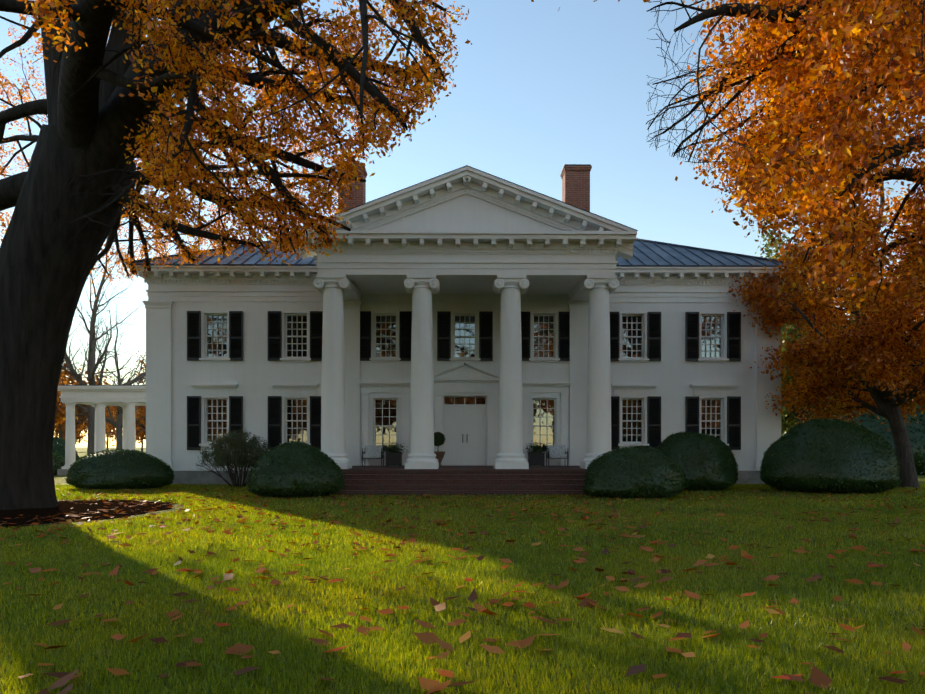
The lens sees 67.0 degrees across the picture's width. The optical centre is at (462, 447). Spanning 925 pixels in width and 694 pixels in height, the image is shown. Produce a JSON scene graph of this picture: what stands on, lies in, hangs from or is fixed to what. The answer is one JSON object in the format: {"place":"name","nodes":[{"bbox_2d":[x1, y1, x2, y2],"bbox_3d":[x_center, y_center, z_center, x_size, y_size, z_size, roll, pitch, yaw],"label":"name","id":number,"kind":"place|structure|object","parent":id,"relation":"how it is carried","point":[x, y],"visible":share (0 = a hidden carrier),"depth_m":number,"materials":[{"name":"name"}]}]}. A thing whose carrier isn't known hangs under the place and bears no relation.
{"place":"outdoors","nodes":[
{"label":"outdoors","id":0,"kind":"place"},
{"bbox_2d":[0,448,924,693],"bbox_3d":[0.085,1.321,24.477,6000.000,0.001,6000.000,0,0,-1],"label":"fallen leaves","id":1,"kind":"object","parent":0,"point":[82,452],"depth_m":5.18,"materials":[{"name":"plant"}]},
{"bbox_2d":[52,452,64,474],"bbox_3d":[-20.007,0.804,33.263,2.375,1.284,2.221,0,0,-1],"label":"shrub","id":2,"kind":"object","parent":1,"relation":"on","point":[58,461],"visible":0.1,"depth_m":33.01,"materials":[{"name":"green plant"}]},
{"bbox_2d":[52,441,76,461],"bbox_3d":[-23.046,0.512,39.253,2.558,1.844,2.182,0,0,-1],"label":"shrub","id":3,"kind":"object","parent":1,"relation":"on","point":[59,448],"visible":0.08,"depth_m":38.78,"materials":[{"name":"green plant"}]},
{"bbox_2d":[53,437,79,460],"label":"shrub","id":4,"kind":"object","parent":1,"relation":"on","point":[58,440],"visible":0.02,"depth_m":45.89,"materials":[{"name":"green plant"}]},
{"bbox_2d":[55,352,78,424],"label":"tree","id":5,"kind":"object","parent":1,"relation":"on","point":[57,421],"visible":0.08,"depth_m":54.48,"materials":[{"name":"orange plant"}]},
{"bbox_2d":[54,363,114,438],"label":"tree","id":6,"kind":"object","parent":1,"relation":"on","point":[80,410],"visible":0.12,"depth_m":93.93,"materials":[{"name":"orange plant"}]},
{"bbox_2d":[0,500,176,528],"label":"mulch bed","id":7,"kind":"object","parent":1,"relation":"on","point":[62,507],"visible":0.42,"depth_m":13.66,"materials":[{"name":"brown soil"}]},
{"bbox_2d":[0,0,471,509],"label":"oak","id":8,"kind":"object","parent":7,"relation":"on","point":[111,109],"visible":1,"depth_m":12.49,"materials":[{"name":"orange plant"}]},
{"bbox_2d":[55,364,145,442],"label":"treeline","id":9,"kind":"object","parent":1,"relation":"on","point":[139,429],"visible":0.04,"depth_m":98.13,"materials":[{"name":"orange plant"}]},
{"bbox_2d":[55,406,145,451],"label":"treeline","id":10,"kind":"object","parent":1,"relation":"on","point":[108,436],"visible":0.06,"depth_m":191.66,"materials":[{"name":"orange plant"}]},
{"bbox_2d":[57,385,145,475],"bbox_3d":[-15.038,-0.689,34.335,8.060,4.420,3.720,0,0,-1],"label":"side colonnade","id":11,"kind":"object","parent":1,"relation":"on","point":[126,398],"visible":0.23,"depth_m":32.79,"materials":[{"name":"white paint"}]},
{"bbox_2d":[58,301,145,449],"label":"bare tree","id":12,"kind":"object","parent":1,"relation":"on","point":[118,424],"visible":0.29,"depth_m":73.88,"materials":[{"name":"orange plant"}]},
{"bbox_2d":[59,237,145,454],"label":"bare tree","id":13,"kind":"object","parent":1,"relation":"on","point":[91,365],"visible":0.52,"depth_m":55.54,"materials":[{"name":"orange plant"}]},
{"bbox_2d":[64,449,173,489],"bbox_3d":[-10.737,0.718,21.991,3.262,1.383,2.257,0,0,-1],"label":"shrub","id":14,"kind":"object","parent":1,"relation":"on","point":[119,469],"visible":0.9,"depth_m":21.25,"materials":[{"name":"green plant"}]},
{"bbox_2d":[106,350,145,435],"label":"tree","id":15,"kind":"object","parent":1,"relation":"on","point":[142,413],"visible":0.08,"depth_m":85.30,"materials":[{"name":"orange plant"}]},
{"bbox_2d":[195,428,271,486],"bbox_3d":[-7.344,0.350,22.927,2.437,2.072,2.594,0,0,39],"label":"vase shrub","id":16,"kind":"object","parent":1,"relation":"on","point":[240,445],"visible":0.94,"depth_m":22.55,"materials":[{"name":"green plant"}]},
{"bbox_2d":[247,440,344,497],"bbox_3d":[-4.408,0.609,18.557,2.596,1.607,2.261,0,0,-1],"label":"shrub","id":17,"kind":"object","parent":1,"relation":"on","point":[295,469],"visible":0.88,"depth_m":17.77,"materials":[{"name":"green plant"}]},
{"bbox_2d":[125,164,796,495],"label":"house","id":18,"kind":"structure","parent":1,"relation":"on","point":[488,326],"depth_m":24.37,"materials":[{"name":"white paint"}]},
{"bbox_2d":[362,445,383,465],"bbox_3d":[-3.028,0.287,23.687,0.680,0.708,0.640,0,0,-1],"label":"porch chair","id":19,"kind":"object","parent":18,"relation":"on","point":[371,452],"visible":0.98,"depth_m":23.82,"materials":[{"name":"black metal"}]},
{"bbox_2d":[377,441,407,465],"bbox_3d":[-2.370,0.170,23.779,1.044,0.941,0.930,0,0,-1],"label":"porch planter","id":20,"kind":"object","parent":18,"relation":"on","point":[393,456],"visible":1,"depth_m":23.51,"materials":[{"name":"grey"}]},
{"bbox_2d":[434,432,444,465],"bbox_3d":[-0.833,0.052,23.716,0.527,1.177,0.536,0,0,-1],"label":"topiary urn","id":21,"kind":"object","parent":18,"relation":"on","point":[439,438],"visible":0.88,"depth_m":23.55,"materials":[{"name":"ceramic"}]},
{"bbox_2d":[525,440,550,465],"bbox_3d":[2.508,0.197,23.874,0.962,0.887,0.966,0,0,-1],"label":"porch planter","id":22,"kind":"object","parent":18,"relation":"on","point":[536,456],"visible":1,"depth_m":23.55,"materials":[{"name":"grey"}]},
{"bbox_2d":[546,445,567,465],"bbox_3d":[3.212,0.287,23.746,0.680,0.708,0.640,0,0,-1],"label":"porch chair","id":23,"kind":"object","parent":18,"relation":"on","point":[556,452],"visible":0.9,"depth_m":23.87,"materials":[{"name":"black metal"}]},
{"bbox_2d":[0,483,924,693],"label":"grass","id":24,"kind":"structure","parent":1,"relation":"on","point":[735,526],"depth_m":6.28,"materials":[{"name":"green plant"}]},
{"bbox_2d":[0,487,924,693],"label":"fallen leaves","id":25,"kind":"object","parent":1,"relation":"on","point":[818,677],"visible":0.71,"depth_m":6.79,"materials":[{"name":"brown plant"}]},
{"bbox_2d":[583,445,685,498],"bbox_3d":[4.453,0.664,18.209,2.663,1.478,2.248,0,0,-1],"label":"shrub","id":26,"kind":"object","parent":1,"relation":"on","point":[640,471],"visible":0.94,"depth_m":17.48,"materials":[{"name":"green plant"}]},
{"bbox_2d":[655,431,738,490],"bbox_3d":[7.005,0.467,21.424,2.832,1.935,2.552,0,0,-1],"label":"shrub","id":27,"kind":"object","parent":1,"relation":"on","point":[706,462],"visible":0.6,"depth_m":20.49,"materials":[{"name":"green plant"}]},
{"bbox_2d":[531,0,924,323],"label":"tree","id":28,"kind":"object","parent":1,"relation":"on","point":[790,47],"visible":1,"depth_m":9.41,"materials":[{"name":"orange plant"}]},
{"bbox_2d":[781,417,799,433],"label":"green tree","id":29,"kind":"object","parent":1,"relation":"on","point":[788,426],"depth_m":72.90,"materials":[{"name":"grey plant"}]},
{"bbox_2d":[755,223,876,421],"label":"green tree","id":30,"kind":"object","parent":1,"relation":"on","point":[768,254],"visible":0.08,"depth_m":45.25,"materials":[{"name":"grey plant"}]},
{"bbox_2d":[720,89,924,487],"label":"tree","id":31,"kind":"object","parent":1,"relation":"on","point":[886,350],"visible":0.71,"depth_m":22.67,"materials":[{"name":"orange plant"}]},
{"bbox_2d":[759,418,902,493],"bbox_3d":[10.660,0.287,20.372,3.903,2.305,3.322,0,0,-1],"label":"shrub","id":32,"kind":"object","parent":1,"relation":"on","point":[833,455],"visible":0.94,"depth_m":19.28,"materials":[{"name":"green plant"}]},
{"bbox_2d":[781,288,924,434],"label":"green tree","id":33,"kind":"object","parent":1,"relation":"on","point":[785,422],"depth_m":55.66,"materials":[{"name":"grey plant"}]},
{"bbox_2d":[782,405,924,474],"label":"hedge","id":34,"kind":"object","parent":1,"relation":"on","point":[915,431],"visible":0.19,"depth_m":33.54,"materials":[{"name":"green plant"}]},
{"bbox_2d":[0,0,924,447],"label":"sky","id":35,"kind":"structure","parent":0,"point":[540,88],"materials":[{"name":"blue"}]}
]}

